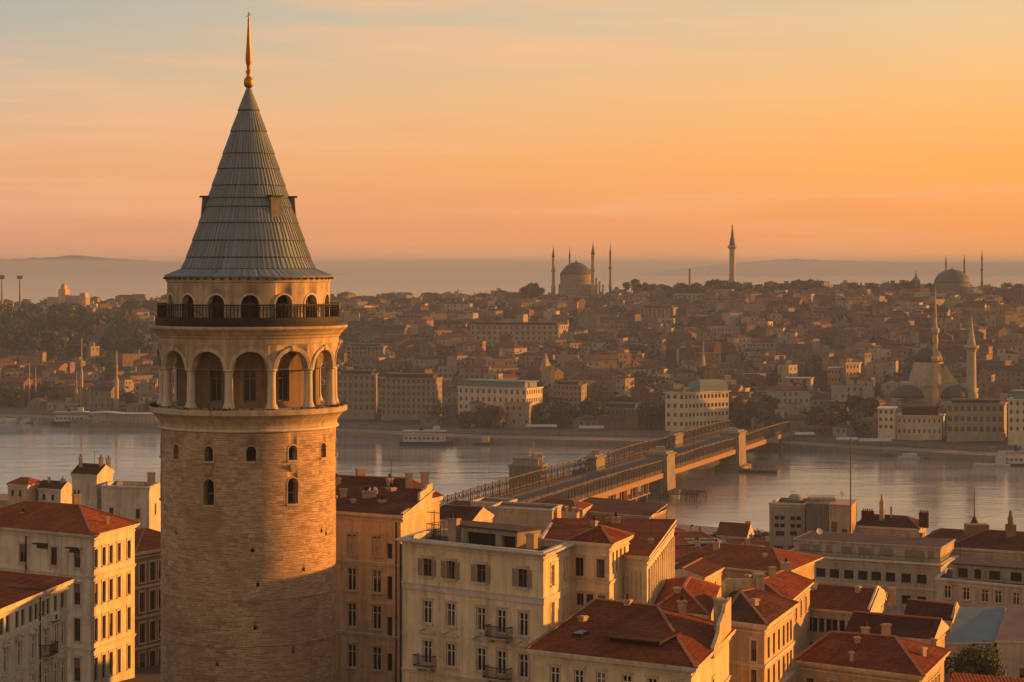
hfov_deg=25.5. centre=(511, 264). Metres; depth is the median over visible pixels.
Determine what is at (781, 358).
hillside house
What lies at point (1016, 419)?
waterfront block
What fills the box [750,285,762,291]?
tree
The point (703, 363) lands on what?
church
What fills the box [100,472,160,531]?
apartment house
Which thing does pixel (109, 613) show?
window
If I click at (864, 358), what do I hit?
hillside house
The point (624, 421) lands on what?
hillside house
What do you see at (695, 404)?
waterfront block
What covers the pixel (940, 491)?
water
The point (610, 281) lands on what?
minaret
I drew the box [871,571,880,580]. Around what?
window
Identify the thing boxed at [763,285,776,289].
tree
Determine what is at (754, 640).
window
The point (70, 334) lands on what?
tree
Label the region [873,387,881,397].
hillside house
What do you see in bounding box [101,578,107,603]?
window
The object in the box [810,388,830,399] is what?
hillside house
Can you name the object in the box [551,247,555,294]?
minaret
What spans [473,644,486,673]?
window
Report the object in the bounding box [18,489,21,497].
window
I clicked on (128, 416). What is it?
landing stage
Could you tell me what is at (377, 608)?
window
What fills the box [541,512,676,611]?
long building
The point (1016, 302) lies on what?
hillside house
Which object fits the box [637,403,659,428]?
tree
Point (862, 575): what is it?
window
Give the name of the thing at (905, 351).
hillside house
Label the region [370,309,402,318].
hillside house
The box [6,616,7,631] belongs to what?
window
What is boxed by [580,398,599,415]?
tree
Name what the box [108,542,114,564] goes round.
window
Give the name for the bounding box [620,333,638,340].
hillside house
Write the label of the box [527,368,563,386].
hillside house
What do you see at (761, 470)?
floating platform
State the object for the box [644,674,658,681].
window
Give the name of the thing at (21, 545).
window
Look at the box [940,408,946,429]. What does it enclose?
hillside house
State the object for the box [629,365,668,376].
hillside house
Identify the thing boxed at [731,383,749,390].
hillside house
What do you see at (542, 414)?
tree
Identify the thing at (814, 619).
window
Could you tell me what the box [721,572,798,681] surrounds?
townhouse
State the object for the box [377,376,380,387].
hillside house
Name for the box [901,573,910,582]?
window
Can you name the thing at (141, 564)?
window
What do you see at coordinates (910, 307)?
hillside house
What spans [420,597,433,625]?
window
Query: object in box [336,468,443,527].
townhouse
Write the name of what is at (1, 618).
window
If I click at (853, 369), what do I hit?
waterfront block
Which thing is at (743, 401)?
tree
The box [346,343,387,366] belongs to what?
waterfront block
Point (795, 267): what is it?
distant hill
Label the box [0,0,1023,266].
sky
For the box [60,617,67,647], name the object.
window
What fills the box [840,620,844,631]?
window
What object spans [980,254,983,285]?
minaret
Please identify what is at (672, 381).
hillside house
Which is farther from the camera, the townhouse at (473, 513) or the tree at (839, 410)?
the tree at (839, 410)
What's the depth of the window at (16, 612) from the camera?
185.92 m
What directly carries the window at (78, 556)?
in the apartment house at (90, 550)
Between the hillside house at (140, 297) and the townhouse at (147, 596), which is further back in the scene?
the hillside house at (140, 297)
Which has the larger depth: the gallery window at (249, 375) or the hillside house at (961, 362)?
the hillside house at (961, 362)
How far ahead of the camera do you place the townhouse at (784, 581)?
231.74 m
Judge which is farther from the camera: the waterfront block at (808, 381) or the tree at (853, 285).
the tree at (853, 285)
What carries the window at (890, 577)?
in the office block at (910, 567)
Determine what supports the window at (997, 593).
in the office block at (971, 582)
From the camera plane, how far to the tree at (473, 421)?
1056.32 m
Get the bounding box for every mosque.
[558,260,603,297]
[891,342,967,410]
[932,268,969,294]
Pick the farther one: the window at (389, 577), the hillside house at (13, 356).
the hillside house at (13, 356)
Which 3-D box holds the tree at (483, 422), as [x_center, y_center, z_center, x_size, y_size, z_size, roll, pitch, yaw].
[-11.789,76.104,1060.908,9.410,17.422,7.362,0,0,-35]
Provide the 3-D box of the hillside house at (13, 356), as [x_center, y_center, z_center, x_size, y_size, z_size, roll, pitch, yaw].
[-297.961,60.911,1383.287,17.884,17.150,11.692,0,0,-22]
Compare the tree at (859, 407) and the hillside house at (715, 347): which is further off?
the hillside house at (715, 347)
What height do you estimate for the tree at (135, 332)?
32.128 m
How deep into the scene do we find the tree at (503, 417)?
1055.71 m
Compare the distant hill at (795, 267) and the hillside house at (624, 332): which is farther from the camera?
the distant hill at (795, 267)
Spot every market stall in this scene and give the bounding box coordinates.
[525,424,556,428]
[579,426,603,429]
[793,432,814,436]
[834,437,857,444]
[858,438,891,440]
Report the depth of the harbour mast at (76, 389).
1189.81 m
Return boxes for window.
[0,618,1,634]
[2,643,10,676]
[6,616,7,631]
[10,488,14,496]
[16,612,17,627]
[16,637,24,669]
[17,541,26,563]
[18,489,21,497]
[21,609,22,625]
[29,606,30,621]
[30,631,38,662]
[30,669,37,681]
[35,604,36,618]
[42,601,43,615]
[43,625,49,655]
[43,663,50,681]
[47,598,48,613]
[48,544,58,566]
[53,620,60,650]
[53,658,59,681]
[54,596,55,610]
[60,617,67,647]
[60,655,66,681]
[61,593,62,607]
[72,547,81,569]
[72,581,81,606]
[72,616,81,642]
[72,655,81,681]
[93,546,99,569]
[93,580,99,606]
[93,615,99,642]
[93,654,99,681]
[101,544,107,566]
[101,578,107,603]
[101,612,107,640]
[101,651,107,680]
[108,506,113,513]
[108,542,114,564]
[108,576,114,601]
[108,610,114,637]
[108,649,114,677]
[116,540,122,562]
[116,574,122,598]
[116,607,122,634]
[116,646,122,674]
[126,537,131,559]
[126,571,131,595]
[126,604,131,631]
[126,642,131,670]
[134,507,140,519]
[138,561,146,583]
[138,589,146,613]
[138,620,146,644]
[138,650,146,667]
[149,559,157,581]
[149,587,157,611]
[149,618,157,642]
[149,647,156,665]
[154,502,156,515]
[157,558,160,580]
[157,617,160,640]
[157,647,160,664]
[158,587,160,609]
[211,370,220,401]
[244,370,255,401]
[278,370,287,400]
[344,531,357,555]
[345,565,357,592]
[345,600,357,628]
[345,641,357,669]
[369,533,382,557]
[370,567,382,594]
[370,603,382,630]
[370,644,382,672]
[388,543,391,558]
[388,576,391,599]
[388,617,391,635]
[388,653,391,670]
[418,555,435,578]
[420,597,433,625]
[420,637,433,665]
[441,557,458,580]
[443,600,456,628]
[443,640,456,669]
[471,561,489,584]
[473,603,486,632]
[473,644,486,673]
[494,606,507,635]
[494,647,507,676]
[512,565,530,589]
[516,609,529,638]
[516,650,529,680]
[547,663,561,681]
[550,561,556,587]
[550,598,555,627]
[563,556,569,581]
[563,592,568,619]
[571,665,585,681]
[572,554,585,577]
[573,590,584,606]
[585,591,594,603]
[593,556,606,579]
[593,668,607,681]
[595,592,607,598]
[619,671,633,681]
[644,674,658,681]
[668,677,682,681]
[748,637,758,663]
[748,666,757,681]
[776,531,783,535]
[790,531,796,535]
[800,597,803,616]
[803,674,815,681]
[805,593,807,612]
[813,618,816,631]
[816,568,824,576]
[819,618,823,632]
[826,619,830,632]
[826,677,839,681]
[830,569,838,577]
[832,619,836,630]
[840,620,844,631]
[844,570,853,578]
[858,571,867,579]
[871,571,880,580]
[886,572,894,581]
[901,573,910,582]
[902,595,910,603]
[917,574,926,583]
[942,583,951,599]
[961,585,970,601]
[979,587,989,603]
[993,588,1002,604]
[1011,590,1020,605]
[1017,666,1023,677]
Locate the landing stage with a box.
[89,411,158,426]
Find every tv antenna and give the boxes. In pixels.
[385,458,397,481]
[428,511,440,538]
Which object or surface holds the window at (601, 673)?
in the townhouse at (627, 639)
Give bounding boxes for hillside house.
[0,376,33,404]
[7,350,39,358]
[19,350,45,363]
[23,375,41,392]
[25,361,46,376]
[47,398,83,409]
[69,390,73,399]
[75,364,97,371]
[79,378,112,382]
[87,384,114,410]
[87,399,126,409]
[99,359,110,368]
[105,310,118,316]
[111,350,148,368]
[113,378,140,397]
[114,294,146,300]
[121,375,152,382]
[123,367,137,374]
[133,342,157,351]
[139,392,157,411]
[339,336,359,343]
[339,345,347,352]
[346,308,375,319]
[349,327,376,332]
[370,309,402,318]
[374,331,413,344]
[376,358,403,373]
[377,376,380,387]
[377,388,380,409]
[378,324,407,333]
[403,309,433,314]
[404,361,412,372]
[410,354,446,369]
[426,327,456,340]
[434,333,474,351]
[442,378,450,382]
[442,382,463,388]
[442,385,457,404]
[443,301,472,313]
[459,362,490,378]
[479,355,516,365]
[487,365,518,372]
[494,339,527,350]
[499,307,533,319]
[503,372,525,379]
[504,402,531,427]
[516,351,554,364]
[518,366,559,375]
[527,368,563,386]
[528,342,546,351]
[546,339,586,344]
[547,389,552,403]
[551,300,568,307]
[556,345,589,359]
[557,351,581,368]
[569,372,615,397]
[572,415,597,429]
[573,333,587,340]
[591,368,616,374]
[595,412,639,429]
[599,316,627,330]
[604,370,629,377]
[616,294,645,301]
[616,390,630,396]
[618,331,636,334]
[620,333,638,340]
[626,299,656,313]
[628,323,647,332]
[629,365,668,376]
[631,356,651,366]
[631,384,658,404]
[634,383,654,389]
[635,356,661,365]
[653,380,683,389]
[655,382,683,400]
[661,299,673,305]
[668,329,695,345]
[670,369,696,380]
[675,314,705,324]
[676,345,699,364]
[679,324,705,328]
[680,339,708,345]
[680,359,728,375]
[684,376,699,386]
[692,352,719,359]
[695,342,720,358]
[706,323,739,339]
[715,359,730,371]
[724,375,750,390]
[728,382,752,397]
[729,373,765,391]
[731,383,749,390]
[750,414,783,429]
[751,338,773,348]
[752,391,766,404]
[755,385,813,392]
[760,310,794,319]
[765,300,786,310]
[766,386,809,404]
[767,317,795,327]
[775,359,804,376]
[776,344,811,359]
[777,413,809,431]
[779,356,808,375]
[783,402,812,423]
[785,292,814,303]
[787,335,815,337]
[787,336,819,355]
[800,424,832,435]
[805,320,831,334]
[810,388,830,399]
[816,329,838,347]
[824,400,845,406]
[831,379,873,399]
[834,349,863,356]
[838,352,871,381]
[844,292,863,296]
[844,297,868,311]
[845,342,873,351]
[849,373,874,386]
[851,411,868,426]
[862,413,877,433]
[864,325,884,336]
[866,360,898,382]
[868,321,884,328]
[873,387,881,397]
[877,333,888,340]
[881,344,911,361]
[885,319,914,334]
[889,328,919,344]
[892,378,908,383]
[897,302,928,313]
[898,364,911,377]
[898,399,927,411]
[899,288,929,296]
[911,328,941,346]
[915,291,945,296]
[923,308,950,327]
[936,301,962,311]
[939,341,966,359]
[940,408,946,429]
[941,331,958,337]
[943,357,958,371]
[946,357,966,367]
[950,367,966,375]
[950,372,965,384]
[954,339,994,345]
[955,303,986,315]
[966,307,998,316]
[966,356,1011,373]
[975,294,1001,302]
[982,288,994,294]
[982,365,1023,386]
[989,383,1023,393]
[992,394,1007,401]
[993,341,1022,355]
[995,288,1021,302]
[995,310,1023,326]
[998,333,1023,343]
[1010,301,1023,305]
[1017,341,1023,361]
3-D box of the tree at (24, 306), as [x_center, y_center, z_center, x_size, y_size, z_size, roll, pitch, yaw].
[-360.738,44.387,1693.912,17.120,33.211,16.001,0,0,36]
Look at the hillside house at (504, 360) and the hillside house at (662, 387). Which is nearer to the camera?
the hillside house at (662, 387)
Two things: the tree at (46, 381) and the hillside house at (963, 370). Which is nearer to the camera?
the hillside house at (963, 370)
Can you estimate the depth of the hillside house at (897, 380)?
1159.62 m
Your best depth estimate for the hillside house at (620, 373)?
1219.39 m
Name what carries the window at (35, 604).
in the apartment house at (34, 611)
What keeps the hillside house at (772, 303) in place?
on the ground
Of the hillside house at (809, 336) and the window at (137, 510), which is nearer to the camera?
the window at (137, 510)
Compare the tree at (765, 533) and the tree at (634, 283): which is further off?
the tree at (634, 283)
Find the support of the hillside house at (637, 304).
on the ground
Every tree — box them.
[0,303,13,319]
[0,324,8,346]
[0,329,19,351]
[0,387,21,407]
[7,323,18,350]
[12,309,34,322]
[13,324,32,352]
[18,302,38,310]
[20,329,43,351]
[26,308,44,318]
[31,383,44,394]
[33,391,44,398]
[37,383,52,396]
[40,328,68,355]
[42,379,55,386]
[45,382,62,394]
[46,305,55,315]
[48,393,59,399]
[52,301,75,313]
[58,315,83,337]
[59,328,77,346]
[68,341,86,354]
[69,335,91,357]
[70,302,87,316]
[80,315,103,338]
[89,310,110,323]
[98,330,118,354]
[101,311,112,323]
[112,337,134,353]
[116,308,132,317]
[119,298,140,310]
[126,318,144,332]
[127,335,152,352]
[129,326,150,341]
[139,299,157,314]
[140,322,157,341]
[455,409,473,428]
[459,409,477,427]
[474,403,490,427]
[477,410,491,427]
[480,407,491,427]
[483,403,505,427]
[487,405,506,427]
[519,286,527,297]
[525,282,539,297]
[531,405,553,428]
[532,287,544,296]
[546,402,560,423]
[551,397,570,421]
[551,406,566,425]
[553,399,573,423]
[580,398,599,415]
[584,406,597,415]
[589,402,609,416]
[622,282,630,293]
[630,279,642,293]
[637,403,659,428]
[641,402,662,428]
[642,282,649,290]
[646,283,657,291]
[650,402,664,428]
[660,285,674,298]
[672,286,679,294]
[675,282,685,292]
[682,284,695,292]
[692,282,702,291]
[693,285,706,292]
[704,280,717,285]
[710,279,723,288]
[722,280,727,288]
[726,282,736,288]
[729,282,744,290]
[729,400,745,413]
[729,402,736,414]
[729,405,748,426]
[731,401,751,425]
[744,413,754,428]
[746,400,755,408]
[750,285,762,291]
[752,401,774,414]
[754,407,771,427]
[756,529,768,536]
[761,395,778,405]
[762,402,774,412]
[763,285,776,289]
[769,400,781,411]
[776,283,789,289]
[787,280,799,289]
[791,279,804,290]
[801,282,814,290]
[805,279,816,283]
[809,403,825,424]
[812,411,830,425]
[813,282,822,287]
[813,412,831,425]
[823,407,837,425]
[829,402,850,423]
[831,402,854,421]
[831,416,846,425]
[844,395,864,407]
[849,404,864,410]
[850,282,860,288]
[860,397,877,409]
[861,402,874,410]
[865,407,877,416]
[867,282,880,291]
[888,283,899,289]
[902,280,915,288]
[924,283,934,291]
[944,640,1007,676]
[1001,282,1012,287]
[1014,283,1023,287]
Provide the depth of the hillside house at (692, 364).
1257.94 m
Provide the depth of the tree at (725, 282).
1854.07 m
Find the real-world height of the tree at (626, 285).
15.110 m
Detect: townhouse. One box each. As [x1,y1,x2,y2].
[6,477,41,504]
[37,476,71,503]
[70,454,114,509]
[135,527,160,667]
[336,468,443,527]
[440,500,470,508]
[440,504,493,528]
[470,497,517,511]
[489,501,582,534]
[525,594,735,681]
[655,576,720,620]
[674,525,713,537]
[674,527,685,532]
[674,535,688,544]
[675,537,710,546]
[675,538,700,564]
[675,539,823,581]
[675,557,723,596]
[684,538,722,543]
[716,521,753,540]
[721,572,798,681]
[723,533,764,543]
[736,536,768,546]
[743,558,814,681]
[744,538,754,545]
[793,622,950,681]
[810,579,896,644]
[844,611,948,681]
[857,494,928,536]
[904,598,959,681]
[925,487,977,538]
[950,672,1023,681]
[954,510,1023,560]
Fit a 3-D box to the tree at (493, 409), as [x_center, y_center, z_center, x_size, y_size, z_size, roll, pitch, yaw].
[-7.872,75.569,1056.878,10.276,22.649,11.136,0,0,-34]
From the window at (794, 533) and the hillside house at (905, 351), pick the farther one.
the hillside house at (905, 351)
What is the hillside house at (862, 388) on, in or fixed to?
on the ground
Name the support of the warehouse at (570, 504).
on the ground
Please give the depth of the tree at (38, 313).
1625.89 m
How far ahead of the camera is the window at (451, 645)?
196.66 m
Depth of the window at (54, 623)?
195.13 m
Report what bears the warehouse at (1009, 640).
on the ground
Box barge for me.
[472,437,489,444]
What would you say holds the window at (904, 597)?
in the office block at (910, 567)
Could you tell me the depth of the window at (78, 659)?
246.90 m
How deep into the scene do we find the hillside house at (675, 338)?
1408.74 m
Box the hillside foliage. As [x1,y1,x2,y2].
[0,282,1023,433]
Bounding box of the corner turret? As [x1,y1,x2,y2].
[565,524,634,611]
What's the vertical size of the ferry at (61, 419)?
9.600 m
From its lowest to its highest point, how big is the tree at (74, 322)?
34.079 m
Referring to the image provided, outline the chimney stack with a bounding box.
[689,268,690,284]
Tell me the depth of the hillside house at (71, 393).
1220.41 m
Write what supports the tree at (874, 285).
on the ground
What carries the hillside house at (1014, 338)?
on the ground
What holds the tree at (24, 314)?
on the ground
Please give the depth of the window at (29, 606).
188.94 m
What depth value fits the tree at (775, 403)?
1083.84 m
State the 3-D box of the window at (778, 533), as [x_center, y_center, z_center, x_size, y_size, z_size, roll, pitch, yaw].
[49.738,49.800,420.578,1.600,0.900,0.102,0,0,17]
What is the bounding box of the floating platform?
[739,465,780,473]
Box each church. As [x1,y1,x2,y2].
[539,353,553,389]
[701,342,705,365]
[912,272,919,288]
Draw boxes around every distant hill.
[0,255,347,274]
[641,259,1023,275]
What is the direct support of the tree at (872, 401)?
on the ground
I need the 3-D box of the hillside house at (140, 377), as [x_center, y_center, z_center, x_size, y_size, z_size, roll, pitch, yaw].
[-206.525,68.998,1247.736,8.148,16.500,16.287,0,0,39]
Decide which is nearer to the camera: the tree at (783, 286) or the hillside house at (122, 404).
the hillside house at (122, 404)
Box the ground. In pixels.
[0,326,1022,681]
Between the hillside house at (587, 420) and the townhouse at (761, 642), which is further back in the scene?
the hillside house at (587, 420)
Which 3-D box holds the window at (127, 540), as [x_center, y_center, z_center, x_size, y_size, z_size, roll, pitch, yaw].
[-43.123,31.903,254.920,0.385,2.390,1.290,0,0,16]
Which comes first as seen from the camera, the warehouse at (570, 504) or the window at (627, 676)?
the window at (627, 676)
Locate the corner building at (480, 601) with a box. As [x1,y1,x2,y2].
[395,513,574,681]
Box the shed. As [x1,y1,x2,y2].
[946,607,1005,681]
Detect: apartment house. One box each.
[0,490,139,681]
[0,570,73,681]
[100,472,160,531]
[336,471,434,681]
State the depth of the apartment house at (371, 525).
224.41 m
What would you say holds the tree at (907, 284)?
on the ground
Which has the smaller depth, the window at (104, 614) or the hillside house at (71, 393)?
the window at (104, 614)
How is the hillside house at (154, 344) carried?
on the ground
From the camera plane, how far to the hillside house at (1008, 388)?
1114.13 m
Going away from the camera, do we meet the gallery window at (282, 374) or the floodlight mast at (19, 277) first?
the gallery window at (282, 374)
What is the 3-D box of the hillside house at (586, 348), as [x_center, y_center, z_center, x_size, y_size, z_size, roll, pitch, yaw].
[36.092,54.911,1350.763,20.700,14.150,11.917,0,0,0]
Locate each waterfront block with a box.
[337,369,377,418]
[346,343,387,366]
[380,373,442,419]
[392,315,431,324]
[457,379,543,421]
[470,322,568,347]
[552,380,587,412]
[603,402,641,421]
[629,351,644,358]
[639,305,677,319]
[663,379,730,430]
[673,293,717,299]
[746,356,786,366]
[784,377,813,389]
[811,311,851,317]
[827,366,843,389]
[845,362,861,379]
[877,406,896,438]
[888,343,919,347]
[896,405,945,440]
[945,398,1007,441]
[963,301,1002,305]
[1007,389,1023,445]
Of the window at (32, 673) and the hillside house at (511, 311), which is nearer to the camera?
the window at (32, 673)
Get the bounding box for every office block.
[786,531,958,614]
[935,557,1023,606]
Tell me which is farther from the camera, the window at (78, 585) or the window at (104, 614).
the window at (104, 614)
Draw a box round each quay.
[0,414,1022,461]
[0,494,768,533]
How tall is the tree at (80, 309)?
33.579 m
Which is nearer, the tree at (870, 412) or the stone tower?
the stone tower
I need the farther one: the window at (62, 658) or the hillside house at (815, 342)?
the hillside house at (815, 342)
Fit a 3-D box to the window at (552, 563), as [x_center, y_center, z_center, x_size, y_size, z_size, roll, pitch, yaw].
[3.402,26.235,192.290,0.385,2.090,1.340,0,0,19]
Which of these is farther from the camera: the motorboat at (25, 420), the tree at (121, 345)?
the tree at (121, 345)
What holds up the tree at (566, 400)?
on the ground
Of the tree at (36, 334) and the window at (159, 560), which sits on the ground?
the tree at (36, 334)
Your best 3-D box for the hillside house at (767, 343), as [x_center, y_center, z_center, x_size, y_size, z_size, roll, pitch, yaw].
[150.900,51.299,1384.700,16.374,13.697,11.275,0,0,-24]
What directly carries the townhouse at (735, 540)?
on the ground
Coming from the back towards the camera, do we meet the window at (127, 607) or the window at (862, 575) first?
the window at (862, 575)
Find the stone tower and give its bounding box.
[149,11,347,681]
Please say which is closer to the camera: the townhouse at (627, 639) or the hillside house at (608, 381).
the townhouse at (627, 639)
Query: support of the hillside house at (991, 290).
on the ground
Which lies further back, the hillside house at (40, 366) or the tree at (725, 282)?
the tree at (725, 282)
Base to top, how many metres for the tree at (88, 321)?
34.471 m
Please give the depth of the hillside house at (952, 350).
1256.43 m
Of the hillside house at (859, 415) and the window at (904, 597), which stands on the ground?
the hillside house at (859, 415)
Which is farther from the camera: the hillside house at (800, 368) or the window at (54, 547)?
the hillside house at (800, 368)
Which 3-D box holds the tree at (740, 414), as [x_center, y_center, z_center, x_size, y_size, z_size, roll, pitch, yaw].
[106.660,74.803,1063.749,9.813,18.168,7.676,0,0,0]
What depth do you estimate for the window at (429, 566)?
198.39 m
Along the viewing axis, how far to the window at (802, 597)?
231.55 m
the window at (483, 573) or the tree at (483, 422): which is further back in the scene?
the tree at (483, 422)
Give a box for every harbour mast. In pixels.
[28,364,29,400]
[35,367,36,396]
[76,372,77,401]
[80,338,82,406]
[111,340,120,411]
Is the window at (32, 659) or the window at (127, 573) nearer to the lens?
the window at (32, 659)
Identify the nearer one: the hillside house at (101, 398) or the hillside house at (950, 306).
the hillside house at (101, 398)
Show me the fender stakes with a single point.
(693, 493)
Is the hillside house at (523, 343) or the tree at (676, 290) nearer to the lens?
the hillside house at (523, 343)
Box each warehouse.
[538,498,592,517]
[581,497,667,518]
[995,605,1023,677]
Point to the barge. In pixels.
(485, 440)
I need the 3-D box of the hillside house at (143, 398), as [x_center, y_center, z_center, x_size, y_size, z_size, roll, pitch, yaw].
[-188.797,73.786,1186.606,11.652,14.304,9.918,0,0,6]
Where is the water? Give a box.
[0,267,1023,535]
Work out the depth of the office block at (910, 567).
335.00 m
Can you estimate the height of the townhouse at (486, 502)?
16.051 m
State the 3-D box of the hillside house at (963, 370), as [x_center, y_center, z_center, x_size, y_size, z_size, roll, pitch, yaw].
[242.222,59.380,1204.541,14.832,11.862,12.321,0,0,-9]
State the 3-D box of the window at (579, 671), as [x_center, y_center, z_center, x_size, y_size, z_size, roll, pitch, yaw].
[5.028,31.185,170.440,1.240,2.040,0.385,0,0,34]
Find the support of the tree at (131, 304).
on the ground
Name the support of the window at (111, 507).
in the apartment house at (140, 501)
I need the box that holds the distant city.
[0,280,1023,436]
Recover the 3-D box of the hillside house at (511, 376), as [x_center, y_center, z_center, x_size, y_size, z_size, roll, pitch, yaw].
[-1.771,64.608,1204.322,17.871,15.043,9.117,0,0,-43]
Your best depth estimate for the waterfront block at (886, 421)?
986.22 m
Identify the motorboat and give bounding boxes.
[3,418,18,422]
[19,418,31,422]
[898,453,919,458]
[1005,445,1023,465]
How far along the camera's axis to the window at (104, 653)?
248.78 m
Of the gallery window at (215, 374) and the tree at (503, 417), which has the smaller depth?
the gallery window at (215, 374)
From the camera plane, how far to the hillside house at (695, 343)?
1374.92 m
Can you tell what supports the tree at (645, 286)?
on the ground
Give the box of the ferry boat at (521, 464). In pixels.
[508,443,547,486]
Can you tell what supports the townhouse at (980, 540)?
on the ground
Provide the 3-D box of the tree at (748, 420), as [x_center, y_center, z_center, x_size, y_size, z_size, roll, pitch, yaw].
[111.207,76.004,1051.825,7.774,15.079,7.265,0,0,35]
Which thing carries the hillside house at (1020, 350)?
on the ground
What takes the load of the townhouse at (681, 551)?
on the ground
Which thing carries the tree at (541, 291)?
on the ground
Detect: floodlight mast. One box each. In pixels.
[0,275,4,305]
[17,276,22,308]
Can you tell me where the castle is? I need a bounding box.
[47,283,89,306]
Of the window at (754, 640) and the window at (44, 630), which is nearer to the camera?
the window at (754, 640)
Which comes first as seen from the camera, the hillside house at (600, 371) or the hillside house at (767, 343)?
the hillside house at (600, 371)
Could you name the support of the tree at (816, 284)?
on the ground
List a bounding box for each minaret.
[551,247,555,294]
[590,245,595,296]
[609,244,611,291]
[728,225,736,283]
[931,287,939,404]
[963,255,965,272]
[964,316,978,397]
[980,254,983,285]
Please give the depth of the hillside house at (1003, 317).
1476.96 m
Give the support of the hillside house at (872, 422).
on the ground
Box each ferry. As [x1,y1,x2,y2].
[52,406,89,424]
[399,425,453,445]
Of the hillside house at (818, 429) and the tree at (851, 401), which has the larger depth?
the tree at (851, 401)
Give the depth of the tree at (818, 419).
1023.39 m
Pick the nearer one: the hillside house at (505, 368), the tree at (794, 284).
the hillside house at (505, 368)
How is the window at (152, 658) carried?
in the townhouse at (147, 596)
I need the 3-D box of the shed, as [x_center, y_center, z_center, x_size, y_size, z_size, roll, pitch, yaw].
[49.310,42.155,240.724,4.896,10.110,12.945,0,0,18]
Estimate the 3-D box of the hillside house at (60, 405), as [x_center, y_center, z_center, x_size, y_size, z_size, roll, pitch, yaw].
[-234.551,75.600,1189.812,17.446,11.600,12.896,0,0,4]
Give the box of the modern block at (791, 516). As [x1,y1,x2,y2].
[768,494,857,548]
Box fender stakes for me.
[657,487,706,501]
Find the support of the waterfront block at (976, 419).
on the ground
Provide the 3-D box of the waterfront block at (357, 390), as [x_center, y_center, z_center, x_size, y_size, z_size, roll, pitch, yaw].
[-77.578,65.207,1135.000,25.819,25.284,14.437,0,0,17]
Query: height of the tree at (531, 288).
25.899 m
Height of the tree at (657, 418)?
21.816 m
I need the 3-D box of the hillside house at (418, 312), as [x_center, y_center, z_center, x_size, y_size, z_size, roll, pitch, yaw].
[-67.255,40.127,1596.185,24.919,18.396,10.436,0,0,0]
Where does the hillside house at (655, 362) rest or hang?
on the ground
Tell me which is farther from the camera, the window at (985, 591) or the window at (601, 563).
the window at (985, 591)
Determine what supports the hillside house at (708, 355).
on the ground
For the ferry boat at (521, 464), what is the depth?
755.97 m
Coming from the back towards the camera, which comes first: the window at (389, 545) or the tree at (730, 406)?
the tree at (730, 406)
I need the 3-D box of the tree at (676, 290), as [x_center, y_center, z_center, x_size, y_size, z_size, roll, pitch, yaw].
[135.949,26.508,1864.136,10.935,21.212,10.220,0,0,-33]
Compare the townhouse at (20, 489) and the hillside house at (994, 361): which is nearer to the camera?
the townhouse at (20, 489)
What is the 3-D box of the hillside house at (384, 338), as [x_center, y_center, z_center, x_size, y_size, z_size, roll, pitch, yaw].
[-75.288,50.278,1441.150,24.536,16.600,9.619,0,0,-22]
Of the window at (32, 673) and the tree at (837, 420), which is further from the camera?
the tree at (837, 420)
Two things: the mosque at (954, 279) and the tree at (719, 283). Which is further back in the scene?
the mosque at (954, 279)
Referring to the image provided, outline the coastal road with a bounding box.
[0,407,1021,450]
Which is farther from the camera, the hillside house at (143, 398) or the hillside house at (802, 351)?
the hillside house at (802, 351)
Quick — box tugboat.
[973,444,1009,466]
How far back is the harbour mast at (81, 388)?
1184.46 m
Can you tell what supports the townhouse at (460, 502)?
on the ground
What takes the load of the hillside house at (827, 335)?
on the ground
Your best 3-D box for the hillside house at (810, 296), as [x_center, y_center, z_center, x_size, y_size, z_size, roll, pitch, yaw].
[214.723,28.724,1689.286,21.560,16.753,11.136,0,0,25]
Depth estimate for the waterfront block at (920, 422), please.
997.08 m
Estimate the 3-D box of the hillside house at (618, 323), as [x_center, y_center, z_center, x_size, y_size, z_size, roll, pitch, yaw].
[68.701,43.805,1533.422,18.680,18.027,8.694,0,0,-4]
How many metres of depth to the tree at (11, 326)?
1501.54 m
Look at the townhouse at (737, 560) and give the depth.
288.82 m
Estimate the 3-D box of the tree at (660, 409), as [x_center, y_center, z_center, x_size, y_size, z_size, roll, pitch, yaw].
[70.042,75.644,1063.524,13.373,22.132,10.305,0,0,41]
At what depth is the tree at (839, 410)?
1035.70 m
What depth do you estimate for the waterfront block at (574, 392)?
1123.38 m
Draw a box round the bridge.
[440,419,794,505]
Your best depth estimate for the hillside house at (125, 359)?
1359.41 m
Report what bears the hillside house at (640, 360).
on the ground
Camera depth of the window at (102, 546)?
248.78 m
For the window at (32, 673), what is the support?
in the apartment house at (34, 611)
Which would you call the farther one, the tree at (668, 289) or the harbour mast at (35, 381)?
the tree at (668, 289)
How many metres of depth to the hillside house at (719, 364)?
1277.09 m
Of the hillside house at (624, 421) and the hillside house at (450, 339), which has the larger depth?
the hillside house at (450, 339)
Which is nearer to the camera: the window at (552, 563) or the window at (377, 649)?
the window at (552, 563)
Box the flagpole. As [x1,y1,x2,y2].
[850,438,850,532]
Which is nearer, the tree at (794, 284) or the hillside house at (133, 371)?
the hillside house at (133, 371)
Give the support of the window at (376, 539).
in the apartment house at (371, 525)
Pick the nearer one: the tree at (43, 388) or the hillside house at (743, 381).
the hillside house at (743, 381)
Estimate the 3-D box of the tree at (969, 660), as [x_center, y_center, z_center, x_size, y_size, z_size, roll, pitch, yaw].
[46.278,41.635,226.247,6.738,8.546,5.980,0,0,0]
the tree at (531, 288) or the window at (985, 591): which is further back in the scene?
the tree at (531, 288)

